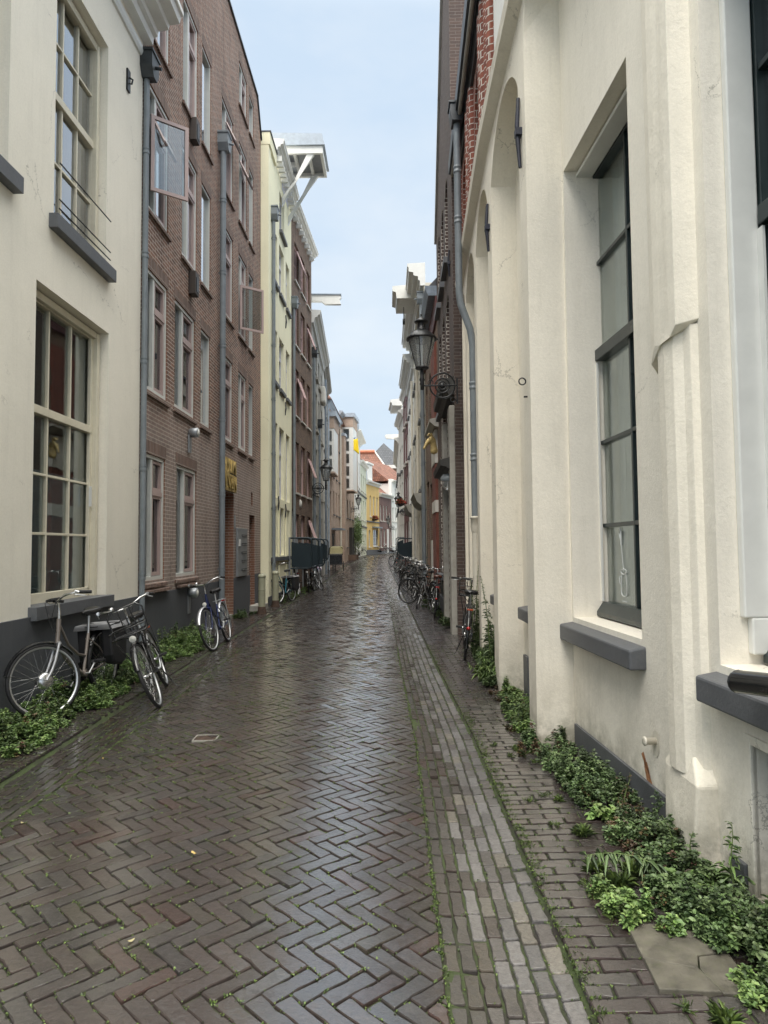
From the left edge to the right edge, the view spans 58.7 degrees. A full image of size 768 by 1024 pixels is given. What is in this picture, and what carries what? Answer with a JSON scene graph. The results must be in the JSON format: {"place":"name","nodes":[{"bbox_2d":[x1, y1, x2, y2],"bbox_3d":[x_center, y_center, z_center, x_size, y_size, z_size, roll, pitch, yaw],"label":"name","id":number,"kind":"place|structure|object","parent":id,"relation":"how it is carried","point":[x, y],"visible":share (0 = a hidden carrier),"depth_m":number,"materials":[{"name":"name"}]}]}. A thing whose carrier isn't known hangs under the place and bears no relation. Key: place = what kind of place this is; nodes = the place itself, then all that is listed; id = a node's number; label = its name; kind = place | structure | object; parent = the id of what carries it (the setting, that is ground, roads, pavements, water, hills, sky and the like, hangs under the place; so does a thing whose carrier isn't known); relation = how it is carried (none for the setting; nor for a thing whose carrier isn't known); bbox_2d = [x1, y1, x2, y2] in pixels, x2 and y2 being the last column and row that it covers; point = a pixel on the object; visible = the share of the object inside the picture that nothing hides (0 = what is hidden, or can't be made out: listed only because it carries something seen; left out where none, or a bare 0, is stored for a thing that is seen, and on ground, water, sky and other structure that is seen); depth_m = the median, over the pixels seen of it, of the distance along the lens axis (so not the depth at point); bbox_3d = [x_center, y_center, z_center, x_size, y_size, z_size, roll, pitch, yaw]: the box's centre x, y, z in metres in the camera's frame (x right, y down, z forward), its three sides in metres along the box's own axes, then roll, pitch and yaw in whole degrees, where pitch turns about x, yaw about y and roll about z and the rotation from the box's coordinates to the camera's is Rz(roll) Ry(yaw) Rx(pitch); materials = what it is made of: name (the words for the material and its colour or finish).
{"place":"outdoors","nodes":[
{"label":"outdoors","id":0,"kind":"place"},
{"bbox_2d":[0,554,449,1023],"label":"brick road","id":1,"kind":"structure","parent":0,"point":[348,608],"depth_m":3.41,"materials":[{"name":"brick"}]},
{"bbox_2d":[230,0,439,451],"label":"sky","id":2,"kind":"structure","parent":0,"point":[362,75],"materials":[{"name":"blue"}]},
{"bbox_2d":[0,553,757,1023],"bbox_3d":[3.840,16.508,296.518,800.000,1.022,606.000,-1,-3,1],"label":"ground","id":3,"kind":"structure","parent":0,"point":[456,945],"depth_m":3.34,"materials":[{"name":"brick"}]},
{"bbox_2d":[0,0,183,712],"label":"plastered house","id":4,"kind":"structure","parent":3,"relation":"on","point":[74,74],"depth_m":8.02,"materials":[{"name":"beige paint"}]},
{"bbox_2d":[0,154,23,193],"bbox_3d":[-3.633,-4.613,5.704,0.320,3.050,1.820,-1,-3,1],"label":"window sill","id":5,"kind":"structure","parent":4,"relation":"in","point":[10,177],"depth_m":6.34,"materials":[{"name":"grey stone"}]},
{"bbox_2d":[28,289,113,620],"bbox_3d":[-3.636,-0.597,7.744,0.433,3.453,1.877,-1,-3,1],"label":"window","id":6,"kind":"structure","parent":4,"relation":"in","point":[67,352],"depth_m":7.91,"materials":[{"name":"beige paint"}]},
{"bbox_2d":[49,0,116,282],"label":"window","id":7,"kind":"structure","parent":4,"relation":"in","point":[74,219],"depth_m":8.21,"materials":[{"name":"glass"}]},
{"bbox_2d":[138,0,267,648],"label":"brick apartment house","id":8,"kind":"structure","parent":3,"relation":"on","point":[205,326],"depth_m":13.10,"materials":[{"name":"brown brick"}]},
{"bbox_2d":[145,453,167,588],"bbox_3d":[-3.568,0.137,10.314,0.284,1.980,1.040,-1,-3,1],"label":"window","id":9,"kind":"structure","parent":8,"relation":"in","point":[155,465],"depth_m":10.51,"materials":[{"name":"grey paint"}]},
{"bbox_2d":[147,269,170,407],"bbox_3d":[-3.592,-2.657,10.489,0.284,1.920,1.100,-1,-3,1],"label":"window","id":10,"kind":"structure","parent":8,"relation":"in","point":[156,324],"depth_m":10.68,"materials":[{"name":"grey paint"}]},
{"bbox_2d":[149,86,171,241],"bbox_3d":[-3.617,-5.443,10.634,0.285,2.040,1.100,-1,-3,1],"label":"window","id":11,"kind":"structure","parent":8,"relation":"in","point":[157,201],"depth_m":10.87,"materials":[{"name":"glass"}]},
{"bbox_2d":[153,30,172,78],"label":"window","id":12,"kind":"structure","parent":8,"relation":"in","point":[160,42],"depth_m":11.09,"materials":[{"name":"grey paint"}]},
{"bbox_2d":[173,300,197,424],"bbox_3d":[-3.574,-2.583,11.922,0.284,1.920,1.270,-1,-3,1],"label":"window","id":13,"kind":"structure","parent":8,"relation":"in","point":[184,324],"depth_m":12.04,"materials":[{"name":"grey paint"}]},
{"bbox_2d":[175,465,198,582],"bbox_3d":[-3.547,0.221,11.926,0.284,1.980,1.270,-1,-3,1],"label":"window","id":14,"kind":"structure","parent":8,"relation":"in","point":[185,478],"depth_m":12.01,"materials":[{"name":"grey paint"}]},
{"bbox_2d":[181,147,199,280],"bbox_3d":[-3.595,-5.357,12.292,0.285,2.040,1.020,-1,-3,1],"label":"window","id":15,"kind":"structure","parent":8,"relation":"in","point":[188,255],"depth_m":12.51,"materials":[{"name":"grey glass"}]},
{"bbox_2d":[182,0,200,137],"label":"window","id":16,"kind":"structure","parent":8,"relation":"in","point":[189,101],"depth_m":12.58,"materials":[{"name":"glass"}]},
{"bbox_2d":[187,588,198,613],"bbox_3d":[-3.335,1.550,11.930,0.186,0.444,0.170,-1,-3,1],"label":"plinth lamp","id":17,"kind":"object","parent":8,"relation":"attached to","point":[193,592],"visible":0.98,"depth_m":11.88,"materials":[{"name":"grey metal"}]},
{"bbox_2d":[188,428,199,452],"bbox_3d":[-3.359,-1.266,12.076,0.186,0.444,0.170,-1,-3,1],"label":"wall lamp","id":18,"kind":"object","parent":8,"relation":"attached to","point":[194,432],"visible":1,"depth_m":12.02,"materials":[{"name":"grey metal"}]},
{"bbox_2d":[199,330,212,434],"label":"window","id":19,"kind":"structure","parent":8,"relation":"in","point":[204,409],"depth_m":13.43,"materials":[{"name":"grey paint"}]},
{"bbox_2d":[200,185,212,298],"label":"window","id":20,"kind":"structure","parent":8,"relation":"in","point":[205,221],"depth_m":13.57,"materials":[{"name":"grey glass"}]},
{"bbox_2d":[201,46,213,165],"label":"window","id":21,"kind":"structure","parent":8,"relation":"in","point":[205,141],"depth_m":13.69,"materials":[{"name":"glass"}]},
{"bbox_2d":[222,99,234,211],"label":"window","id":22,"kind":"structure","parent":8,"relation":"in","point":[225,117],"depth_m":15.52,"materials":[{"name":"grey glass"}]},
{"bbox_2d":[225,358,234,447],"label":"window","id":23,"kind":"structure","parent":8,"relation":"in","point":[228,385],"depth_m":15.31,"materials":[{"name":"grey paint"}]},
{"bbox_2d":[226,231,234,329],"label":"window","id":24,"kind":"structure","parent":8,"relation":"in","point":[228,240],"depth_m":15.46,"materials":[{"name":"glass"}]},
{"bbox_2d":[225,456,236,492],"bbox_3d":[-3.365,-0.806,14.916,0.076,0.700,1.120,-1,-3,1],"label":"wooden letter sign","id":25,"kind":"object","parent":8,"relation":"attached to","point":[230,477],"visible":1,"depth_m":14.88,"materials":[{"name":"yellow wood"}]},
{"bbox_2d":[236,528,246,576],"bbox_3d":[-3.352,0.950,16.137,0.070,1.120,1.000,-1,-3,1],"label":"letterbox panel","id":26,"kind":"object","parent":8,"relation":"attached to","point":[241,551],"visible":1,"depth_m":15.99,"materials":[{"name":"grey metal"}]},
{"bbox_2d":[238,372,247,456],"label":"window","id":27,"kind":"structure","parent":8,"relation":"in","point":[241,381],"depth_m":16.63,"materials":[{"name":"grey paint"}]},
{"bbox_2d":[238,255,248,347],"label":"window","id":28,"kind":"structure","parent":8,"relation":"in","point":[242,269],"depth_m":16.90,"materials":[{"name":"grey glass"}]},
{"bbox_2d":[238,144,248,239],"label":"window","id":29,"kind":"structure","parent":8,"relation":"in","point":[242,179],"depth_m":16.94,"materials":[{"name":"glass"}]},
{"bbox_2d":[239,63,248,128],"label":"window","id":30,"kind":"structure","parent":8,"relation":"in","point":[242,84],"depth_m":16.94,"materials":[{"name":"grey glass"}]},
{"bbox_2d":[248,384,254,460],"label":"window","id":31,"kind":"structure","parent":8,"relation":"in","point":[250,388],"depth_m":17.67,"materials":[{"name":"grey paint"}]},
{"bbox_2d":[248,274,254,357],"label":"window","id":32,"kind":"structure","parent":8,"relation":"in","point":[250,279],"depth_m":17.81,"materials":[{"name":"grey glass"}]},
{"bbox_2d":[248,170,255,254],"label":"window","id":33,"kind":"structure","parent":8,"relation":"in","point":[250,241],"depth_m":17.97,"materials":[{"name":"glass"}]},
{"bbox_2d":[249,97,255,148],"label":"window","id":34,"kind":"structure","parent":8,"relation":"in","point":[250,104],"depth_m":18.10,"materials":[{"name":"grey glass"}]},
{"bbox_2d":[260,130,328,605],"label":"yellow house","id":35,"kind":"structure","parent":3,"relation":"on","point":[288,160],"depth_m":20.48,"materials":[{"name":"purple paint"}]},
{"bbox_2d":[0,554,589,1023],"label":"brick gutter","id":36,"kind":"object","parent":3,"relation":"on","point":[538,918],"visible":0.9,"depth_m":3.78,"materials":[{"name":"grey brick"}]},
{"bbox_2d":[96,592,178,707],"bbox_3d":[-2.592,1.475,7.423,0.618,1.130,1.834,-22,3,-14],"label":"bicycle","id":37,"kind":"object","parent":36,"relation":"on","point":[152,666],"visible":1,"depth_m":7.04,"materials":[{"name":"black metal"}]},
{"bbox_2d":[188,576,232,650],"bbox_3d":[-2.768,1.651,11.272,0.611,1.137,1.832,-13,-3,-2],"label":"bicycle","id":38,"kind":"object","parent":36,"relation":"on","point":[206,605],"visible":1,"depth_m":10.99,"materials":[{"name":"blue paint"}]},
{"bbox_2d":[304,567,321,592],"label":"bicycle","id":39,"kind":"object","parent":36,"relation":"on","point":[310,582],"visible":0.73,"depth_m":25.08,"materials":[{"name":"black metal"}]},
{"bbox_2d":[0,644,767,1023],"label":"moss","id":40,"kind":"object","parent":36,"relation":"on","point":[444,976],"visible":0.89,"depth_m":4.03,"materials":[{"name":"green plant"}]},
{"bbox_2d":[291,202,318,591],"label":"dark brick house","id":41,"kind":"structure","parent":3,"relation":"on","point":[304,252],"depth_m":25.20,"materials":[{"name":"brown brick"}]},
{"bbox_2d":[311,294,340,585],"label":"grey stone house","id":42,"kind":"structure","parent":3,"relation":"on","point":[320,359],"depth_m":30.36,"materials":[{"name":"white paint"}]},
{"bbox_2d":[312,457,332,495],"bbox_3d":[-2.460,-1.419,27.344,0.852,1.580,0.536,-1,-3,1],"label":"wall lantern","id":43,"kind":"object","parent":42,"relation":"attached to","point":[325,465],"depth_m":27.31,"materials":[{"name":"black metal"}]},
{"bbox_2d":[323,366,331,574],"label":"grey pipe house","id":44,"kind":"structure","parent":3,"relation":"on","point":[326,449],"depth_m":36.99,"materials":[{"name":"white paint"}]},
{"bbox_2d":[327,396,345,567],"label":"beige apartment house","id":45,"kind":"structure","parent":3,"relation":"on","point":[335,424],"depth_m":44.91,"materials":[{"name":"white paint"}]},
{"bbox_2d":[339,410,358,562],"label":"beige corner house","id":46,"kind":"structure","parent":3,"relation":"on","point":[349,459],"depth_m":51.91,"materials":[{"name":"white paint"}]},
{"bbox_2d":[349,527,354,554],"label":"doorway","id":47,"kind":"structure","parent":46,"relation":"in","point":[351,530],"depth_m":55.02,"materials":[{"name":"wood"}]},
{"bbox_2d":[353,510,364,553],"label":"climbing plant","id":48,"kind":"object","parent":46,"relation":"attached to","point":[358,535],"visible":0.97,"depth_m":56.88,"materials":[{"name":"green plant"}]},
{"bbox_2d":[354,429,365,556],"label":"white house","id":49,"kind":"structure","parent":3,"relation":"on","point":[361,439],"depth_m":63.49,"materials":[{"name":"paint"}]},
{"bbox_2d":[360,460,368,555],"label":"pale green house","id":50,"kind":"structure","parent":3,"relation":"on","point":[364,466],"depth_m":69.45,"materials":[{"name":"white paint"}]},
{"bbox_2d":[360,450,383,463],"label":"orange tiled house","id":51,"kind":"structure","parent":3,"relation":"on","point":[371,455],"depth_m":97.95,"materials":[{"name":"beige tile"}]},
{"bbox_2d":[365,461,382,554],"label":"ochre house","id":52,"kind":"structure","parent":3,"relation":"on","point":[372,499],"depth_m":74.22,"materials":[{"name":"yellow paint"}]},
{"bbox_2d":[360,458,396,552],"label":"white gable house","id":53,"kind":"structure","parent":3,"relation":"on","point":[384,475],"depth_m":82.98,"materials":[{"name":"paint"}]},
{"bbox_2d":[379,488,393,553],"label":"purple brick house","id":54,"kind":"structure","parent":3,"relation":"on","point":[385,534],"depth_m":79.35,"materials":[{"name":"white paint"}]},
{"bbox_2d":[376,443,396,471],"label":"slate roofed house","id":55,"kind":"structure","parent":3,"relation":"on","point":[384,452],"depth_m":102.24,"materials":[{"name":"grey stone"}]},
{"bbox_2d":[385,434,399,553],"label":"white beam house","id":56,"kind":"structure","parent":3,"relation":"on","point":[395,437],"depth_m":49.76,"materials":[{"name":"paint"}]},
{"bbox_2d":[389,399,403,560],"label":"grey hoist house","id":57,"kind":"structure","parent":3,"relation":"on","point":[395,406],"depth_m":43.07,"materials":[{"name":"white paint"}]},
{"bbox_2d":[399,389,408,565],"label":"maroon house","id":58,"kind":"structure","parent":3,"relation":"on","point":[403,398],"depth_m":39.21,"materials":[{"name":"white paint"}]},
{"bbox_2d":[399,354,415,568],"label":"pale cornice house","id":59,"kind":"structure","parent":3,"relation":"on","point":[406,381],"depth_m":32.35,"materials":[{"name":"white paint"}]},
{"bbox_2d":[392,262,430,581],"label":"white hoist house","id":60,"kind":"structure","parent":3,"relation":"on","point":[407,299],"depth_m":25.77,"materials":[{"name":"paint"}]},
{"bbox_2d":[416,278,440,592],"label":"old brick house","id":61,"kind":"structure","parent":3,"relation":"on","point":[430,495],"depth_m":18.53,"materials":[{"name":"brown brick"}]},
{"bbox_2d":[423,433,437,453],"bbox_3d":[1.215,-1.722,17.359,0.507,0.576,0.197,1,-3,-24],"label":"horse head ornament","id":62,"kind":"object","parent":61,"relation":"attached to","point":[431,440],"visible":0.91,"depth_m":17.31,"materials":[{"name":"gold metal"}]},
{"bbox_2d":[433,0,465,634],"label":"dark brick gable house","id":63,"kind":"structure","parent":3,"relation":"on","point":[449,414],"depth_m":12.91,"materials":[{"name":"brown brick"}]},
{"bbox_2d":[406,314,457,403],"bbox_3d":[0.823,-2.640,11.743,0.880,1.580,0.536,-1,-3,1],"label":"wall lantern","id":64,"kind":"object","parent":63,"relation":"attached to","point":[421,335],"depth_m":11.71,"materials":[{"name":"black metal"}]},
{"bbox_2d":[447,0,767,903],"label":"arcaded cream building","id":65,"kind":"structure","parent":3,"relation":"on","point":[609,166],"depth_m":4.52,"materials":[{"name":"beige paint"}]},
{"bbox_2d":[518,606,527,622],"bbox_3d":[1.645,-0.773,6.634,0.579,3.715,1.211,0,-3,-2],"label":"window sill","id":66,"kind":"structure","parent":65,"relation":"in","point":[522,611],"depth_m":6.88,"materials":[{"name":"grey stone"}]},
{"bbox_2d":[560,87,646,670],"bbox_3d":[1.667,-0.917,4.838,0.539,3.775,1.460,0,-3,-2],"label":"window","id":67,"kind":"structure","parent":65,"relation":"in","point":[607,160],"depth_m":5.09,"materials":[{"name":"grey glass"}]},
{"bbox_2d":[696,0,767,731],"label":"window","id":68,"kind":"structure","parent":65,"relation":"in","point":[743,24],"depth_m":3.23,"materials":[{"name":"white paint"}]},
{"bbox_2d":[0,553,767,1023],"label":"brick pavement","id":69,"kind":"structure","parent":0,"point":[632,995],"depth_m":3.67,"materials":[{"name":"brick"}]},
{"bbox_2d":[3,590,127,714],"bbox_3d":[-3.074,1.358,6.967,0.567,1.175,1.769,-1,-3,5],"label":"bicycle","id":70,"kind":"object","parent":69,"relation":"on","point":[96,645],"visible":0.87,"depth_m":6.94,"materials":[{"name":"black paint"}]},
{"bbox_2d":[0,653,145,758],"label":"weeds","id":71,"kind":"object","parent":69,"relation":"on","point":[41,722],"visible":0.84,"depth_m":6.30,"materials":[{"name":"green plant"}]},
{"bbox_2d":[137,619,213,663],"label":"weeds","id":72,"kind":"object","parent":69,"relation":"on","point":[189,641],"visible":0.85,"depth_m":10.20,"materials":[{"name":"green plant"}]},
{"bbox_2d":[257,573,266,613],"bbox_3d":[-2.910,1.960,16.259,0.260,0.990,0.253,-1,-3,1],"label":"bollard","id":73,"kind":"object","parent":69,"relation":"on","point":[261,594],"visible":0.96,"depth_m":16.19,"materials":[{"name":"paint"}]},
{"bbox_2d":[271,571,279,606],"bbox_3d":[-2.895,2.062,18.206,0.260,0.990,0.253,-1,-3,1],"label":"bollard","id":74,"kind":"object","parent":69,"relation":"on","point":[275,588],"visible":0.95,"depth_m":18.14,"materials":[{"name":"paint"}]},
{"bbox_2d":[271,562,298,602],"bbox_3d":[-2.829,2.022,19.595,0.592,1.147,1.777,-6,-4,14],"label":"bicycle","id":75,"kind":"object","parent":69,"relation":"on","point":[289,584],"visible":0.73,"depth_m":19.89,"materials":[{"name":"teal paint"}]},
{"bbox_2d":[288,537,312,595],"bbox_3d":[-2.682,1.787,21.973,0.778,1.958,0.060,-1,-3,1],"label":"steel panel","id":76,"kind":"object","parent":69,"relation":"on","point":[299,555],"visible":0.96,"depth_m":21.98,"materials":[{"name":"grey metal"}]},
{"bbox_2d":[296,538,318,593],"bbox_3d":[-2.622,1.865,23.471,0.798,1.958,0.060,-1,-3,1],"label":"steel panel","id":77,"kind":"object","parent":69,"relation":"on","point":[315,564],"visible":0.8,"depth_m":23.47,"materials":[{"name":"grey metal"}]},
{"bbox_2d":[302,538,324,586],"bbox_3d":[-2.564,1.937,24.868,0.838,1.958,0.060,-1,-3,1],"label":"steel panel","id":78,"kind":"object","parent":69,"relation":"on","point":[321,563],"visible":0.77,"depth_m":24.87,"materials":[{"name":"grey metal"}]},
{"bbox_2d":[328,546,343,571],"bbox_3d":[-2.812,2.701,39.642,0.920,1.469,2.379,0,-3,-5],"label":"cargo tricycle","id":79,"kind":"object","parent":69,"relation":"on","point":[335,555],"visible":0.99,"depth_m":38.56,"materials":[{"name":"black metal"}]},
{"bbox_2d":[397,538,411,558],"bbox_3d":[1.061,2.230,32.918,0.838,1.958,0.060,-1,-3,1],"label":"steel panel","id":80,"kind":"object","parent":69,"relation":"on","point":[405,549],"visible":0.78,"depth_m":32.93,"materials":[{"name":"grey metal"}]},
{"bbox_2d":[398,563,434,604],"bbox_3d":[1.114,1.946,18.383,0.596,1.136,1.806,14,-11,-36],"label":"bicycle","id":81,"kind":"object","parent":69,"relation":"on","point":[417,585],"visible":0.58,"depth_m":18.67,"materials":[{"name":"black metal"}]},
{"bbox_2d":[406,560,427,599],"bbox_3d":[0.990,2.021,20.274,0.592,1.147,1.777,4,-4,-13],"label":"bicycle","id":82,"kind":"object","parent":69,"relation":"on","point":[417,578],"visible":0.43,"depth_m":20.59,"materials":[{"name":"black metal"}]},
{"bbox_2d":[414,562,441,607],"bbox_3d":[1.105,1.843,16.809,0.592,1.147,1.777,14,-8,-22],"label":"bicycle","id":83,"kind":"object","parent":69,"relation":"on","point":[423,589],"visible":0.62,"depth_m":17.19,"materials":[{"name":"black metal"}]},
{"bbox_2d":[427,566,442,618],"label":"bicycle","id":84,"kind":"object","parent":69,"relation":"on","point":[436,585],"visible":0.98,"depth_m":14.86,"materials":[{"name":"black metal"}]},
{"bbox_2d":[432,602,449,625],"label":"weeds","id":85,"kind":"object","parent":69,"relation":"on","point":[444,621],"visible":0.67,"depth_m":13.74,"materials":[{"name":"green plant"}]},
{"bbox_2d":[451,576,477,658],"bbox_3d":[1.234,1.505,9.955,0.639,1.118,1.834,6,-2,7],"label":"bicycle","id":86,"kind":"object","parent":69,"relation":"on","point":[467,632],"visible":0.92,"depth_m":9.57,"materials":[{"name":"black metal"}]},
{"bbox_2d":[469,566,479,644],"bbox_3d":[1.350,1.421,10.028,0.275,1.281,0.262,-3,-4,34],"label":"bicycle","id":87,"kind":"object","parent":69,"relation":"on","point":[477,631],"visible":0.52,"depth_m":10.03,"materials":[{"name":"black metal"}]},
{"bbox_2d":[467,651,495,685],"bbox_3d":[1.155,1.743,7.648,0.396,0.499,0.381,2,-4,-39],"label":"tall weed","id":88,"kind":"object","parent":69,"relation":"on","point":[484,669],"visible":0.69,"depth_m":7.61,"materials":[{"name":"green plant"}]},
{"bbox_2d":[469,635,496,685],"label":"weeds","id":89,"kind":"object","parent":69,"relation":"on","point":[476,649],"visible":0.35,"depth_m":8.71,"materials":[{"name":"green plant"}]},
{"bbox_2d":[480,578,494,668],"bbox_3d":[1.312,1.354,8.039,0.378,1.214,0.320,2,-4,-44],"label":"tall weed","id":90,"kind":"object","parent":69,"relation":"on","point":[492,645],"visible":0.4,"depth_m":8.01,"materials":[{"name":"green plant"}]},
{"bbox_2d":[497,676,529,732],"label":"weeds","id":91,"kind":"object","parent":69,"relation":"on","point":[515,703],"visible":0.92,"depth_m":6.19,"materials":[{"name":"green plant"}]},
{"bbox_2d":[504,724,541,757],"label":"dry weeds","id":92,"kind":"object","parent":69,"relation":"on","point":[520,752],"visible":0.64,"depth_m":5.13,"materials":[{"name":"green plant"}]},
{"bbox_2d":[520,720,685,868],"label":"weeds","id":93,"kind":"object","parent":69,"relation":"on","point":[592,773],"visible":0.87,"depth_m":4.08,"materials":[{"name":"green plant"}]},
{"bbox_2d":[464,710,766,1023],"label":"grass","id":94,"kind":"structure","parent":69,"relation":"on","point":[722,1014],"depth_m":3.12,"materials":[{"name":"green plant"}]},
{"bbox_2d":[617,775,631,809],"bbox_3d":[1.351,1.617,3.841,0.136,0.251,0.166,-1,-3,1],"label":"tall weed","id":95,"kind":"object","parent":69,"relation":"on","point":[623,802],"visible":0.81,"depth_m":3.88,"materials":[{"name":"green plant"}]},
{"bbox_2d":[579,848,682,888],"bbox_3d":[1.128,1.632,3.082,0.470,0.179,0.159,-1,-3,14],"label":"drooping weed","id":96,"kind":"object","parent":69,"relation":"on","point":[640,862],"visible":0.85,"depth_m":3.09,"materials":[{"name":"green plant"}]},
{"bbox_2d":[604,811,667,862],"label":"dry weeds","id":97,"kind":"object","parent":69,"relation":"on","point":[631,845],"visible":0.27,"depth_m":3.46,"materials":[{"name":"green plant"}]},
{"bbox_2d":[586,872,686,937],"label":"weeds","id":98,"kind":"object","parent":69,"relation":"on","point":[629,906],"visible":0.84,"depth_m":2.84,"materials":[{"name":"green plant"}]},
{"bbox_2d":[562,756,767,989],"bbox_3d":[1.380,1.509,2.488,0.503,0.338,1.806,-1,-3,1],"label":"weeds","id":99,"kind":"object","parent":69,"relation":"on","point":[696,907],"visible":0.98,"depth_m":2.73,"materials":[{"name":"green plant"}]},
{"bbox_2d":[661,816,700,862],"bbox_3d":[1.396,1.571,3.195,0.185,0.270,0.116,-2,-3,24],"label":"tall weed","id":100,"kind":"object","parent":69,"relation":"on","point":[674,846],"visible":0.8,"depth_m":3.20,"materials":[{"name":"green plant"}]},
{"bbox_2d":[627,924,739,997],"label":"concrete slab","id":101,"kind":"structure","parent":69,"relation":"on","point":[671,963],"depth_m":2.50,"materials":[{"name":"grey concrete"}]},
{"bbox_2d":[710,821,755,895],"bbox_3d":[1.473,1.520,2.932,0.184,0.338,0.135,-1,-3,1],"label":"tall weed","id":102,"kind":"object","parent":69,"relation":"on","point":[725,876],"visible":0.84,"depth_m":2.93,"materials":[{"name":"green plant"}]},
{"bbox_2d":[715,886,767,1014],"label":"weeds","id":103,"kind":"object","parent":69,"relation":"on","point":[746,978],"visible":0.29,"depth_m":2.39,"materials":[{"name":"green plant"}]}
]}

